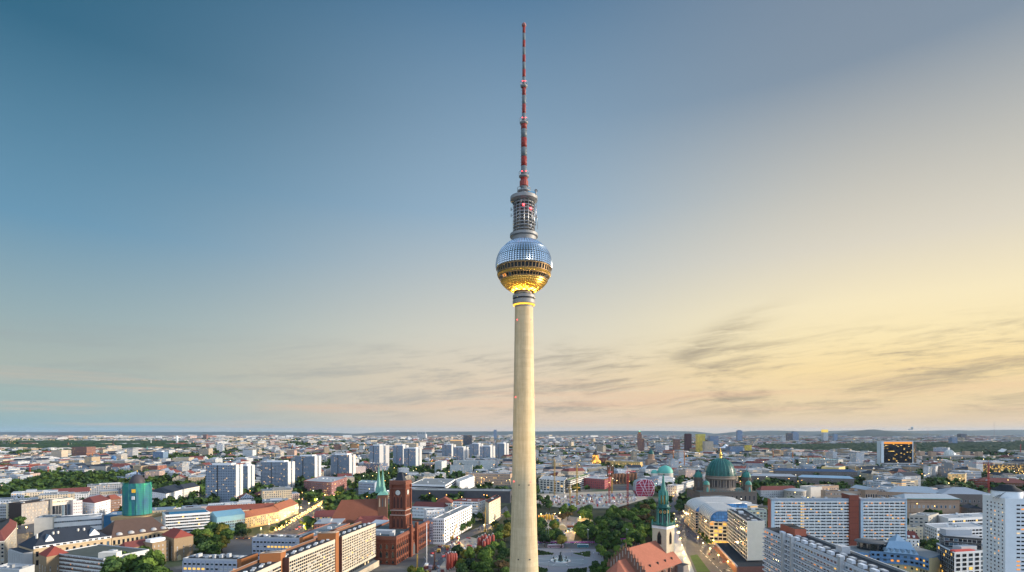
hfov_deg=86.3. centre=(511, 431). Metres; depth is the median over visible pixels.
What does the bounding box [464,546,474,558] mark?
tree
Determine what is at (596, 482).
academy
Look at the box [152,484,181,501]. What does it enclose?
apartment house
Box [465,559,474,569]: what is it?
tree
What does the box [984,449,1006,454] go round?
congress hall
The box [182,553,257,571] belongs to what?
apartment block
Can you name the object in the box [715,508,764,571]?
hotel slab
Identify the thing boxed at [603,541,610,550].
tree
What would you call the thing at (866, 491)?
temple building
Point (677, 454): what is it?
city tower
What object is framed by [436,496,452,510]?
apartment house
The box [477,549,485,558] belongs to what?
tree
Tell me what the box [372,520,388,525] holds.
building
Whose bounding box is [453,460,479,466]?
apartment block
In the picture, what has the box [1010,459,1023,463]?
city building
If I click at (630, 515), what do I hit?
tree
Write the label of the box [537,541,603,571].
plaza ground
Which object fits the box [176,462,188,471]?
city tower
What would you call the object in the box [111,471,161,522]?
scaffolded tower
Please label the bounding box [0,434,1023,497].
distant city
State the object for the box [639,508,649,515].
tree
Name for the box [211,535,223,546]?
tree
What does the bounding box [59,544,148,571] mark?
office building
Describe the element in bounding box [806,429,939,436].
hills
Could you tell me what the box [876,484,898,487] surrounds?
city building
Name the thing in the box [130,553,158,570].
tree
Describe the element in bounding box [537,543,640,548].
road
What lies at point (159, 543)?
stone wing
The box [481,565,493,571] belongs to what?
tree
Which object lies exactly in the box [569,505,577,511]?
tree
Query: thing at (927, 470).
apartment block
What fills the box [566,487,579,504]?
tower crane
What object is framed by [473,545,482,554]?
tree
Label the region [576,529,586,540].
tree
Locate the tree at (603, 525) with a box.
[598,520,608,530]
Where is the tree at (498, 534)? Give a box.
[493,531,502,541]
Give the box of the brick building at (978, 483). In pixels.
[968,480,993,488]
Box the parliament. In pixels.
[917,450,982,459]
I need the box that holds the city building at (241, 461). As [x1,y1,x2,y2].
[232,459,249,462]
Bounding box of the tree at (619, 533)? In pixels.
[614,529,623,539]
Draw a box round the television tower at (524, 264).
[496,22,551,571]
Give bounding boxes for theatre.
[800,485,821,497]
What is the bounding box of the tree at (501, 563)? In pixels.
[494,559,508,568]
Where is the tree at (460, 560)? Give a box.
[455,558,464,567]
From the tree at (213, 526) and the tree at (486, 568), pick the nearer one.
the tree at (486, 568)
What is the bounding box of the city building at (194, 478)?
[188,475,204,482]
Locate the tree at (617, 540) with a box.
[612,537,621,544]
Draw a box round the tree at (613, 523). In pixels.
[608,520,617,530]
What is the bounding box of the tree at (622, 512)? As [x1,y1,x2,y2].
[616,508,627,518]
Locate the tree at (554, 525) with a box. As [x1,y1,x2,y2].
[551,523,558,528]
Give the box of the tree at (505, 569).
[500,566,508,571]
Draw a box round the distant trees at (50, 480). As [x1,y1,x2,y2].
[0,437,1023,543]
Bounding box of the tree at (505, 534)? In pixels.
[501,529,510,541]
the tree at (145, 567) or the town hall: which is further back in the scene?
the town hall
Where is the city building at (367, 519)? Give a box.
[353,516,388,523]
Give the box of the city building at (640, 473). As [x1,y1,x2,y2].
[629,471,645,475]
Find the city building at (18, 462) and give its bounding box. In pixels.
[10,461,29,463]
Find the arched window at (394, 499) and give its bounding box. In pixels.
[393,495,395,508]
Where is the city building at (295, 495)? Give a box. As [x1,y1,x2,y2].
[292,492,299,500]
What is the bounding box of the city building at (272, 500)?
[262,498,287,503]
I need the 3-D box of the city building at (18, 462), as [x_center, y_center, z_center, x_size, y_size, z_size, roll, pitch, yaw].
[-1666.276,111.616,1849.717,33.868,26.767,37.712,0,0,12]
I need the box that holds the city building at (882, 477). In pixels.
[873,475,896,481]
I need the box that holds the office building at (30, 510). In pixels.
[9,499,51,524]
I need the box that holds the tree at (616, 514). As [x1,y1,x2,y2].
[610,512,620,519]
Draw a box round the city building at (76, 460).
[65,459,83,462]
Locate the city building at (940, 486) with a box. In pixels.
[929,485,949,487]
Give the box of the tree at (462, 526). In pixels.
[460,524,465,533]
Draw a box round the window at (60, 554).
[60,554,72,571]
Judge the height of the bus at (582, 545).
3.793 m
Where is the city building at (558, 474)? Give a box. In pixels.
[549,472,564,475]
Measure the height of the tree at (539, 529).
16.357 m
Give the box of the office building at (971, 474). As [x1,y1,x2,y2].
[952,470,980,480]
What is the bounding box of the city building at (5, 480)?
[0,478,11,483]
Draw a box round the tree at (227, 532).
[219,528,234,539]
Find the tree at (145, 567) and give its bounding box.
[131,563,153,571]
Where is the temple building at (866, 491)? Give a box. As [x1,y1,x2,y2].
[850,485,876,497]
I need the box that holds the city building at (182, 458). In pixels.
[173,457,193,460]
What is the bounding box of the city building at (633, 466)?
[624,465,641,468]
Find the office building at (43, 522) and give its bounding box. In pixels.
[34,514,61,535]
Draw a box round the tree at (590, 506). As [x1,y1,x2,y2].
[584,504,592,509]
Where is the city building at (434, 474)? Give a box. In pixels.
[417,473,439,478]
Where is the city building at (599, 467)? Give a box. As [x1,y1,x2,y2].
[593,466,610,468]
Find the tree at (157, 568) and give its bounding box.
[150,565,172,571]
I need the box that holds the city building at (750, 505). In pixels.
[742,501,757,507]
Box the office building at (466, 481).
[455,474,473,487]
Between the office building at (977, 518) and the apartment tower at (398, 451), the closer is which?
the office building at (977, 518)
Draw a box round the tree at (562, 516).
[557,514,566,519]
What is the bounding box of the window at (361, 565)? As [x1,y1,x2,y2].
[353,526,375,570]
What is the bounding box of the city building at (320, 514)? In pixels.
[314,510,335,520]
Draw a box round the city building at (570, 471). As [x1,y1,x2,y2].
[561,468,582,474]
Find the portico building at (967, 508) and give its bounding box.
[960,504,982,513]
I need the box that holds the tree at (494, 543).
[490,541,498,549]
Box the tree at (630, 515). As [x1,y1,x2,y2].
[626,510,635,522]
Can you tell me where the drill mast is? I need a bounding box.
[425,523,428,564]
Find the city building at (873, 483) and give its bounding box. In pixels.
[866,480,890,487]
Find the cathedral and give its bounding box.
[686,448,757,503]
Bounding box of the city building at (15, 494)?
[11,490,57,497]
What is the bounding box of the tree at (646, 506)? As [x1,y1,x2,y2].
[640,504,649,508]
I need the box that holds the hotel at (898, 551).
[849,534,940,571]
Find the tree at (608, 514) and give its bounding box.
[606,511,614,516]
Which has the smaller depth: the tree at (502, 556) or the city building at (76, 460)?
the tree at (502, 556)
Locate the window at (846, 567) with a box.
[765,531,855,571]
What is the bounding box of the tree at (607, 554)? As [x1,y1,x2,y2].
[604,551,613,559]
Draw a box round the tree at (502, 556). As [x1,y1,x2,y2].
[495,553,506,559]
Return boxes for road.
[17,525,29,546]
[217,537,251,554]
[269,504,323,534]
[421,506,507,566]
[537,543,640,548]
[668,500,733,571]
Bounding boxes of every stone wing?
[119,539,144,547]
[143,537,168,560]
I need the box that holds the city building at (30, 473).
[20,472,39,475]
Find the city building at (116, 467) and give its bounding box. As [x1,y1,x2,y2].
[111,464,131,469]
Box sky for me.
[0,0,1023,433]
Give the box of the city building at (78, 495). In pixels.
[75,492,88,499]
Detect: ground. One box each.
[0,435,1006,571]
[426,535,476,571]
[456,501,657,571]
[536,490,646,507]
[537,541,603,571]
[544,515,577,540]
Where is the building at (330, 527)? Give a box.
[297,522,349,537]
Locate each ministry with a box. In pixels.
[465,472,511,484]
[538,475,566,493]
[566,474,588,491]
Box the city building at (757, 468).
[746,466,761,469]
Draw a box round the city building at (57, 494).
[39,491,74,499]
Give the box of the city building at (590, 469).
[587,467,597,471]
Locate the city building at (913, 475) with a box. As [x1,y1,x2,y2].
[892,472,920,485]
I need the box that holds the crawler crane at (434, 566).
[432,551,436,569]
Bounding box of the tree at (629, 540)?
[623,537,633,544]
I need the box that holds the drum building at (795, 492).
[783,488,806,497]
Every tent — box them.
[558,523,566,529]
[576,517,592,521]
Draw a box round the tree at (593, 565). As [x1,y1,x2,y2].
[588,563,598,570]
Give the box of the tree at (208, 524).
[203,521,215,528]
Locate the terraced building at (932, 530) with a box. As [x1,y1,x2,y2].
[925,522,982,543]
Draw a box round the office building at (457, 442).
[450,440,461,445]
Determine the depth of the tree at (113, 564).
434.72 m
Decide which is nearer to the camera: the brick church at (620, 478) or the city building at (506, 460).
the brick church at (620, 478)
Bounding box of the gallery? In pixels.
[892,494,960,517]
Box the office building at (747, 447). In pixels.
[744,445,751,450]
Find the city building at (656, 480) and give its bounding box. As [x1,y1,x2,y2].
[646,475,674,487]
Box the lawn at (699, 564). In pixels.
[690,554,709,571]
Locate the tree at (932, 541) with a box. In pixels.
[926,538,938,544]
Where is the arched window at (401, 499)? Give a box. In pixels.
[400,495,402,508]
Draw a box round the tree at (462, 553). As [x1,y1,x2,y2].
[459,549,465,558]
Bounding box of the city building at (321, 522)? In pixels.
[314,518,344,527]
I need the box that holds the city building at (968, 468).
[955,466,979,470]
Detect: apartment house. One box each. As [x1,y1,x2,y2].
[2,502,11,518]
[70,499,81,514]
[82,495,110,514]
[106,494,120,511]
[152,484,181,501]
[176,482,199,496]
[356,466,365,474]
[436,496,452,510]
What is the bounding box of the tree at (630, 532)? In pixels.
[626,528,641,544]
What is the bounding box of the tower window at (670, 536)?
[669,531,671,544]
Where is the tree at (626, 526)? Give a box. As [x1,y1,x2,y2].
[621,523,632,532]
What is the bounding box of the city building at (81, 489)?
[52,487,89,494]
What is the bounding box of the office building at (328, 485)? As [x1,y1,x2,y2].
[304,476,346,496]
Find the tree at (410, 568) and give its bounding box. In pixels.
[407,565,415,571]
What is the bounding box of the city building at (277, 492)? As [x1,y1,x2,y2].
[261,487,291,498]
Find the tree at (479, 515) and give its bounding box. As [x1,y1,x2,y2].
[477,512,483,518]
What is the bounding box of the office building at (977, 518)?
[938,513,982,524]
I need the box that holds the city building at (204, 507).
[193,505,217,508]
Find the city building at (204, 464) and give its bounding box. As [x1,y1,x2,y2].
[197,462,211,465]
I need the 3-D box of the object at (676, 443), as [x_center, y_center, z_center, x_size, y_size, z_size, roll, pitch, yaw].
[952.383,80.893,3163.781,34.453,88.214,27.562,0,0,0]
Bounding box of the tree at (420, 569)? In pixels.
[415,567,424,571]
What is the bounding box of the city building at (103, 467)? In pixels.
[91,464,112,472]
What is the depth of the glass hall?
658.57 m
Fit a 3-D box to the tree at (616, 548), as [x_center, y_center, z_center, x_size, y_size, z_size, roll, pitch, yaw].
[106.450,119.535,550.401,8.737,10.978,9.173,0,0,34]
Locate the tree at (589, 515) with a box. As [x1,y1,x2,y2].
[584,511,592,520]
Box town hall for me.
[375,458,429,564]
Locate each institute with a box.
[756,486,794,500]
[813,484,838,489]
[821,489,860,497]
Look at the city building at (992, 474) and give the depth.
1382.35 m
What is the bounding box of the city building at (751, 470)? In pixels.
[740,468,761,475]
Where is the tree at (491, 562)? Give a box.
[483,558,494,568]
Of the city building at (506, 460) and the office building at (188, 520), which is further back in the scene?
the city building at (506, 460)
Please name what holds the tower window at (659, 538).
in the church at (657, 554)
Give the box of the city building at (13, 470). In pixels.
[1,470,25,471]
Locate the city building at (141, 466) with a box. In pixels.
[133,463,147,470]
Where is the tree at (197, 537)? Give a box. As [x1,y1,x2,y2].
[193,533,208,544]
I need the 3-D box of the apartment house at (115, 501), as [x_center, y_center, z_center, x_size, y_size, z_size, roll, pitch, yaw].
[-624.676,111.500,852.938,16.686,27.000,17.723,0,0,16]
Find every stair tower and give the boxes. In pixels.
[259,550,285,571]
[317,531,338,571]
[841,493,858,545]
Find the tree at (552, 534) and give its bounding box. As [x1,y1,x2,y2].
[547,530,556,539]
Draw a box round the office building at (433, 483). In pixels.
[411,478,454,488]
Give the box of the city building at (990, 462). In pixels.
[983,461,1001,463]
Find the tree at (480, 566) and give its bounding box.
[475,561,489,571]
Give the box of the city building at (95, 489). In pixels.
[87,482,122,494]
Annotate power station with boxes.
[417,430,426,437]
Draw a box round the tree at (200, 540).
[197,537,210,543]
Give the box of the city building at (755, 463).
[744,461,763,467]
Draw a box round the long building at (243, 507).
[206,503,273,512]
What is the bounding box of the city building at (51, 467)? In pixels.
[32,465,57,471]
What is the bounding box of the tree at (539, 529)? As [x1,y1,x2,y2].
[537,527,544,536]
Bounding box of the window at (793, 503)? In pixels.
[787,503,847,545]
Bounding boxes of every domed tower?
[591,449,600,463]
[645,449,656,464]
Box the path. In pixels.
[674,525,693,571]
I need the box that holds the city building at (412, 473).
[403,472,418,475]
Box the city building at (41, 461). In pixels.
[30,460,49,462]
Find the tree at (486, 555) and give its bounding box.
[481,552,492,560]
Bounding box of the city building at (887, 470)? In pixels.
[884,468,911,471]
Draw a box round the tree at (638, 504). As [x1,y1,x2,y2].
[635,502,643,508]
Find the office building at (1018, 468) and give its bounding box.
[983,464,1023,473]
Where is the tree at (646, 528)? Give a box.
[636,523,649,532]
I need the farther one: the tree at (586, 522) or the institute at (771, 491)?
the institute at (771, 491)
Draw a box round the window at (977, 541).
[937,534,981,553]
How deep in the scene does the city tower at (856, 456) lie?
1824.39 m
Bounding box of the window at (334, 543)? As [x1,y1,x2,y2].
[308,543,334,571]
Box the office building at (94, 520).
[54,513,101,530]
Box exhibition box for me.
[633,478,654,495]
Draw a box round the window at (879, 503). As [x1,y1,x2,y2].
[871,503,903,539]
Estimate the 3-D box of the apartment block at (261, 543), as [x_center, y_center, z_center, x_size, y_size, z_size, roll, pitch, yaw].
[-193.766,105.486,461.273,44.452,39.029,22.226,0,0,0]
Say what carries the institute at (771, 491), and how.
on the ground at (304, 506)
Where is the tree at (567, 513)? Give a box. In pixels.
[563,511,572,519]
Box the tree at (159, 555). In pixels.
[145,549,165,565]
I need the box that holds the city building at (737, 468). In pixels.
[734,466,744,470]
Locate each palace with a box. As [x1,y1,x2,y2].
[605,461,642,467]
[667,484,683,495]
[682,480,693,491]
[821,466,844,468]
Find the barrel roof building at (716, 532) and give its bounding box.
[698,502,731,544]
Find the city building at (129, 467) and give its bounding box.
[120,465,133,470]
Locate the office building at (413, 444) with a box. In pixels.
[402,443,417,446]
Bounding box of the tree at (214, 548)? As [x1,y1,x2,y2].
[206,544,221,553]
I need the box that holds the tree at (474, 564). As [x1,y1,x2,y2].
[469,561,477,571]
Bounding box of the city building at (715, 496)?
[700,495,733,497]
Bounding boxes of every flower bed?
[538,550,553,555]
[538,566,547,571]
[567,567,586,571]
[573,551,590,556]
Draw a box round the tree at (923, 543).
[919,539,927,546]
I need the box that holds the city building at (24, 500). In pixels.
[9,498,48,501]
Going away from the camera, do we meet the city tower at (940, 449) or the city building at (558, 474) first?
the city building at (558, 474)
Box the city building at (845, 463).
[841,462,863,464]
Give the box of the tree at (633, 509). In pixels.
[631,507,638,512]
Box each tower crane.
[559,462,582,505]
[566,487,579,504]
[603,478,614,492]
[608,469,612,502]
[625,468,635,505]
[979,460,993,492]
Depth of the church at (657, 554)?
474.04 m
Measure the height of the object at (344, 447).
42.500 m
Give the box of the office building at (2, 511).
[0,502,9,518]
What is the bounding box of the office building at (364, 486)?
[358,480,376,493]
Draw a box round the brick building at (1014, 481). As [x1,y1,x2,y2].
[969,477,1023,488]
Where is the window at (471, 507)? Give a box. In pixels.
[461,507,471,528]
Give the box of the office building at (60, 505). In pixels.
[45,497,72,515]
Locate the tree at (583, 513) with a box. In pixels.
[578,509,586,517]
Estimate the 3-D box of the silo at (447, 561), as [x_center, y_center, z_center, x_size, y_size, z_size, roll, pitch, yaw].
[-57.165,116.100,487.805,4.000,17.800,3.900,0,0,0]
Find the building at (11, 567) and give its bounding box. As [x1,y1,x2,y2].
[0,563,34,571]
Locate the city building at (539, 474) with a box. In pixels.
[536,473,548,478]
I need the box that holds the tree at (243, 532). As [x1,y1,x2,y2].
[239,529,248,535]
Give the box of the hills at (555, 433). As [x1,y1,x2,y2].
[342,431,713,434]
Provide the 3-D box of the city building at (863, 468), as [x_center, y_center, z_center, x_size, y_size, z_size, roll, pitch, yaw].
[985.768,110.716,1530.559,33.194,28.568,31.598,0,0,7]
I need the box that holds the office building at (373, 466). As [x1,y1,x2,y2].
[364,462,387,471]
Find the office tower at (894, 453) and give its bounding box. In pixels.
[877,441,917,466]
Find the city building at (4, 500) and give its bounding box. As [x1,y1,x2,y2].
[0,497,38,502]
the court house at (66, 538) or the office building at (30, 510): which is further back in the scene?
the office building at (30, 510)
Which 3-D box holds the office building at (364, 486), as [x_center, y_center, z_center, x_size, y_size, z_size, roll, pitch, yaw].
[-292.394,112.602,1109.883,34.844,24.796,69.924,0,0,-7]
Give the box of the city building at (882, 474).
[874,473,891,475]
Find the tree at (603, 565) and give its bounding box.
[600,563,606,571]
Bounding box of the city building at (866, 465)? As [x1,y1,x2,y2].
[855,464,877,465]
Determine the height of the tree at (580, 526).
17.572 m
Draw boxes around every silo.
[446,552,449,571]
[449,551,452,568]
[452,551,454,567]
[477,536,480,545]
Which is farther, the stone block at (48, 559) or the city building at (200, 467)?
the city building at (200, 467)
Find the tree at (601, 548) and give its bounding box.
[597,545,606,556]
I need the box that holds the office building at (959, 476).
[948,472,966,482]
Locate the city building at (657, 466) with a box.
[642,465,660,467]
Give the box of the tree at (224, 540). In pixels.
[217,536,229,552]
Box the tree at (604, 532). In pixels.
[600,529,609,538]
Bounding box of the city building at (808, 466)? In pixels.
[799,464,815,468]
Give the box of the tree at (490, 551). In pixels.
[484,547,494,556]
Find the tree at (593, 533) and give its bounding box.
[588,527,601,543]
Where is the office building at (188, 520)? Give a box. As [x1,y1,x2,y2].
[162,507,209,533]
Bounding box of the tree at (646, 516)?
[642,513,654,519]
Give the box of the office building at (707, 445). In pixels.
[702,441,712,450]
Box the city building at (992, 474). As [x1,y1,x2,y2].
[990,472,1015,476]
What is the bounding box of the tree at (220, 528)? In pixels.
[215,524,228,534]
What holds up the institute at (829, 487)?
on the ground at (304, 506)
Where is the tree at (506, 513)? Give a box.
[503,511,510,519]
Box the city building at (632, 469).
[622,468,638,471]
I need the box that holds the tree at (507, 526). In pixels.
[503,522,510,531]
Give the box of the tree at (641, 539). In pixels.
[635,535,645,543]
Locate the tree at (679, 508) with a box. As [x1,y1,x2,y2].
[675,506,682,513]
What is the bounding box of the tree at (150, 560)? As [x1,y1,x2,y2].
[134,557,157,570]
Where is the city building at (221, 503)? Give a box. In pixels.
[201,502,224,505]
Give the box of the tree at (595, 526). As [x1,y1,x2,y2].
[588,524,598,529]
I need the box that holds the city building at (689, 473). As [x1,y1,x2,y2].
[679,469,694,478]
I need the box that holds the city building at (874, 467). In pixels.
[870,466,884,468]
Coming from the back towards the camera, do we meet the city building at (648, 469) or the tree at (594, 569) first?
the city building at (648, 469)
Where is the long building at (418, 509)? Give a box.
[412,501,447,517]
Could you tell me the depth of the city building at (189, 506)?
873.59 m
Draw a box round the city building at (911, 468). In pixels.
[902,467,923,470]
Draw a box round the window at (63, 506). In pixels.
[62,505,64,515]
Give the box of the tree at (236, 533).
[232,529,240,535]
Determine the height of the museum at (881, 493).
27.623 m
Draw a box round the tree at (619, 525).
[615,521,626,533]
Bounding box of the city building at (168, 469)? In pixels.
[162,468,174,472]
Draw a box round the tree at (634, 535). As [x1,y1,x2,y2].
[629,531,641,545]
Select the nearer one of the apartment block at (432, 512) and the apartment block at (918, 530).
the apartment block at (918, 530)
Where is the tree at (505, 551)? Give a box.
[500,547,509,558]
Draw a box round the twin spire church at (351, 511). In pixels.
[332,467,387,523]
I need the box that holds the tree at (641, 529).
[637,526,646,536]
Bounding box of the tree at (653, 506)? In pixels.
[649,503,656,509]
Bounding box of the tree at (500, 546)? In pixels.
[496,543,504,552]
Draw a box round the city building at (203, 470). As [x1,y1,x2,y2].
[192,469,205,472]
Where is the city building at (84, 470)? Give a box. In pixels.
[66,469,93,471]
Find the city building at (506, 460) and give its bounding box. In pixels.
[502,459,511,462]
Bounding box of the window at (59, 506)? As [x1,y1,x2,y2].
[58,505,61,515]
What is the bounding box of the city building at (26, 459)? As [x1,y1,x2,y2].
[12,458,30,460]
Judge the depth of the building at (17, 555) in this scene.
469.54 m
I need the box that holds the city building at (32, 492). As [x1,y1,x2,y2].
[24,489,42,496]
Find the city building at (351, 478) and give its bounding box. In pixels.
[341,476,353,482]
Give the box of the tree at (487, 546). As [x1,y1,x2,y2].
[484,545,494,552]
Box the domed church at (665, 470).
[651,465,673,477]
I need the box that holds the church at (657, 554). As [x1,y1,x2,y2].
[606,475,688,571]
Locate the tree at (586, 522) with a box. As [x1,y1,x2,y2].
[581,519,591,525]
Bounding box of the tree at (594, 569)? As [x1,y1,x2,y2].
[590,567,599,571]
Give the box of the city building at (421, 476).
[418,474,433,480]
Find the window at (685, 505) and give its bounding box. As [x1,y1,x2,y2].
[685,505,689,526]
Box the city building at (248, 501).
[230,499,254,504]
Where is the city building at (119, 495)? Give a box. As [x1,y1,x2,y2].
[90,494,121,505]
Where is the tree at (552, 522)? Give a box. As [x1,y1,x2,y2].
[548,518,559,527]
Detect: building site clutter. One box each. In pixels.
[424,536,476,571]
[540,493,636,506]
[555,516,576,533]
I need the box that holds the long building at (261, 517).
[243,506,279,528]
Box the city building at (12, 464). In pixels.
[4,464,20,465]
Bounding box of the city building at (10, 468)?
[0,466,19,469]
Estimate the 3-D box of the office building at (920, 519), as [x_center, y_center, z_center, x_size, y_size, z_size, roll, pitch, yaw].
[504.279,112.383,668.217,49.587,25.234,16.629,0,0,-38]
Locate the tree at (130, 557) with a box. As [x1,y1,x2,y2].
[125,554,137,571]
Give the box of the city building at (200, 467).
[193,466,205,468]
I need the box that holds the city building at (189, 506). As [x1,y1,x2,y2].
[182,505,200,507]
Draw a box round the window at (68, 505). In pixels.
[67,504,69,514]
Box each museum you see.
[751,473,796,482]
[773,468,857,480]
[798,475,853,486]
[877,490,899,497]
[883,486,938,497]
[936,487,989,507]
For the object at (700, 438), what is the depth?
3000.00 m
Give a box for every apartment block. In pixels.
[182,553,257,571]
[229,559,280,571]
[252,533,313,558]
[281,538,334,571]
[335,521,378,571]
[423,518,432,543]
[424,508,444,518]
[433,505,471,543]
[435,460,446,471]
[450,464,472,473]
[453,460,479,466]
[453,498,485,520]
[479,460,494,469]
[485,495,500,523]
[732,507,766,526]
[762,523,906,571]
[768,496,848,545]
[859,497,906,544]
[907,525,922,547]
[923,466,931,476]
[931,465,938,475]
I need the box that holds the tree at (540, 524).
[537,521,544,527]
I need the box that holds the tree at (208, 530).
[197,528,213,536]
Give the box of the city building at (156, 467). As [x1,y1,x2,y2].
[148,464,165,469]
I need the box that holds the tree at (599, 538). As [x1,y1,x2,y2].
[595,534,603,543]
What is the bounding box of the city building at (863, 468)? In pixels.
[855,466,872,470]
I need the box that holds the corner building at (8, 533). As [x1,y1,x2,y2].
[0,519,16,564]
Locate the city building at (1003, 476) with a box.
[993,475,1016,478]
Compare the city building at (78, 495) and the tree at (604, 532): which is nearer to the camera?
the tree at (604, 532)
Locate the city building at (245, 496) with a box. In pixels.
[238,493,253,500]
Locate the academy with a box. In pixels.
[584,475,610,488]
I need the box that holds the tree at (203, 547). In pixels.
[195,541,212,553]
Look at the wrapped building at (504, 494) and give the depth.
974.81 m
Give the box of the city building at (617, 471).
[610,469,626,473]
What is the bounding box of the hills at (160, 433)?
[0,432,349,434]
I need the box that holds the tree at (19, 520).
[13,516,26,528]
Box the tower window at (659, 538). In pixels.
[657,531,661,544]
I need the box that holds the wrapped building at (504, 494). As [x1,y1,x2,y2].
[412,488,511,502]
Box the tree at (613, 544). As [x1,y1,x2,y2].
[611,542,616,551]
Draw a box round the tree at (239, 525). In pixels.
[235,522,246,529]
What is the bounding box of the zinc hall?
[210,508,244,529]
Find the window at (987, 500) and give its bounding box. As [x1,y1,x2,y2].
[987,500,1023,571]
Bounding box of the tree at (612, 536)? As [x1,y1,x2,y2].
[607,531,617,542]
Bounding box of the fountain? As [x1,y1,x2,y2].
[551,552,569,562]
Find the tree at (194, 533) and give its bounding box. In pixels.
[190,528,201,536]
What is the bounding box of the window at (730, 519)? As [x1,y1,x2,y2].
[729,511,731,544]
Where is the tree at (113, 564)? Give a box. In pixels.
[101,557,126,571]
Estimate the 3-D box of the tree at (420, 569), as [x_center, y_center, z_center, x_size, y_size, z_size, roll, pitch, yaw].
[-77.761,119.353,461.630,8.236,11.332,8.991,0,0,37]
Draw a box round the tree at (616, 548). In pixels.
[613,545,620,551]
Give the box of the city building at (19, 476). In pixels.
[0,474,32,479]
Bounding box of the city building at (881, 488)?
[875,486,890,490]
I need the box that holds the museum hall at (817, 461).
[799,458,842,464]
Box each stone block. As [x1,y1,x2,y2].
[39,545,68,571]
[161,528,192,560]
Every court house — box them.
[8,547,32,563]
[18,525,111,571]
[100,516,169,544]
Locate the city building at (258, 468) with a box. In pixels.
[255,466,260,473]
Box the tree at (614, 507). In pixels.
[609,505,618,512]
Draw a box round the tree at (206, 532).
[201,530,210,536]
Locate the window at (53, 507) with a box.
[52,506,55,513]
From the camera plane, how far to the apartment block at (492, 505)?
765.44 m
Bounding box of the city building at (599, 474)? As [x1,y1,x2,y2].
[589,473,606,475]
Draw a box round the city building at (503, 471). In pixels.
[493,470,511,472]
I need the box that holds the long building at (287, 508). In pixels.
[272,499,297,520]
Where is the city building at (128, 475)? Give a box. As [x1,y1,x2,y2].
[125,471,144,479]
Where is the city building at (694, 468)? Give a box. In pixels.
[682,468,703,470]
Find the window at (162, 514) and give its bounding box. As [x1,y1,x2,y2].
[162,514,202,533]
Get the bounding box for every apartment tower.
[206,463,242,502]
[243,464,254,493]
[261,460,294,487]
[295,454,320,480]
[331,453,355,475]
[369,444,388,467]
[393,444,408,464]
[404,447,421,466]
[442,444,455,455]
[453,446,468,459]
[470,443,482,457]
[480,445,494,458]
[495,443,508,458]
[982,484,1023,571]
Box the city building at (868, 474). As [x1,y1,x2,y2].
[860,470,876,480]
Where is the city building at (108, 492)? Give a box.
[100,489,117,494]
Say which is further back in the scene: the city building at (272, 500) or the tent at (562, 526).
the city building at (272, 500)
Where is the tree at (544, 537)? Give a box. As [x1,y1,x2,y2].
[539,533,550,546]
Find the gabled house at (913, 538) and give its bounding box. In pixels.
[907,531,919,546]
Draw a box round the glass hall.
[104,511,121,527]
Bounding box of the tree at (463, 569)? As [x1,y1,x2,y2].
[458,566,469,571]
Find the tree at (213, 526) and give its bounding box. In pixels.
[208,523,218,533]
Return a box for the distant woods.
[0,440,1023,453]
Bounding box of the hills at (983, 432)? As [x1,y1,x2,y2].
[706,430,1023,434]
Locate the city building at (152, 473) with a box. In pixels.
[145,470,164,478]
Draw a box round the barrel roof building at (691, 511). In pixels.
[685,497,747,532]
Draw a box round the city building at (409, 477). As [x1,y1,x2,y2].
[404,474,414,483]
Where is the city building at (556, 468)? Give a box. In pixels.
[543,466,563,471]
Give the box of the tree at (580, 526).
[574,523,587,532]
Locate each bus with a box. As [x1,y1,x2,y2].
[548,544,563,547]
[577,544,588,547]
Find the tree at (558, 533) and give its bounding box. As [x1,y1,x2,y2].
[554,531,565,538]
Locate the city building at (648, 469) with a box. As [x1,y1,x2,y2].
[639,466,658,475]
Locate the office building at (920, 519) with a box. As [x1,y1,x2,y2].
[909,512,938,535]
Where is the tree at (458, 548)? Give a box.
[451,544,462,558]
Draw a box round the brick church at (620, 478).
[607,465,636,483]
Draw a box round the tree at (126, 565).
[99,555,129,571]
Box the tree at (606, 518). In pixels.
[601,516,610,521]
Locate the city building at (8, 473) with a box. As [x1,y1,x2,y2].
[5,472,23,475]
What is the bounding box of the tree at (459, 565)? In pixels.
[457,562,467,571]
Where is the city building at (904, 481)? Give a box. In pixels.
[888,477,914,485]
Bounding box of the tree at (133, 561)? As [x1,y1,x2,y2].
[125,559,138,571]
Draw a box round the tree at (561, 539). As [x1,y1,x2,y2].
[556,534,567,547]
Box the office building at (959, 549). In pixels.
[936,528,982,571]
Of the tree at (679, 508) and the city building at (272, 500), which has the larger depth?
the city building at (272, 500)
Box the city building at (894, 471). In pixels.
[888,468,905,473]
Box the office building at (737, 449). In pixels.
[725,446,742,453]
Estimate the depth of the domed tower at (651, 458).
1890.85 m
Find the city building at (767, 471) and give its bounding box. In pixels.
[762,469,772,473]
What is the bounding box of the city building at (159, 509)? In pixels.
[152,506,175,523]
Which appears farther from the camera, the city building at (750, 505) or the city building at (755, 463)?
the city building at (755, 463)
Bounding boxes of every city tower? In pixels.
[84,456,99,462]
[114,453,126,459]
[127,448,137,456]
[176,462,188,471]
[552,461,561,466]
[669,458,678,467]
[674,450,683,457]
[826,452,836,457]
[850,452,863,462]
[933,447,949,451]
[942,461,960,476]
[964,459,982,471]

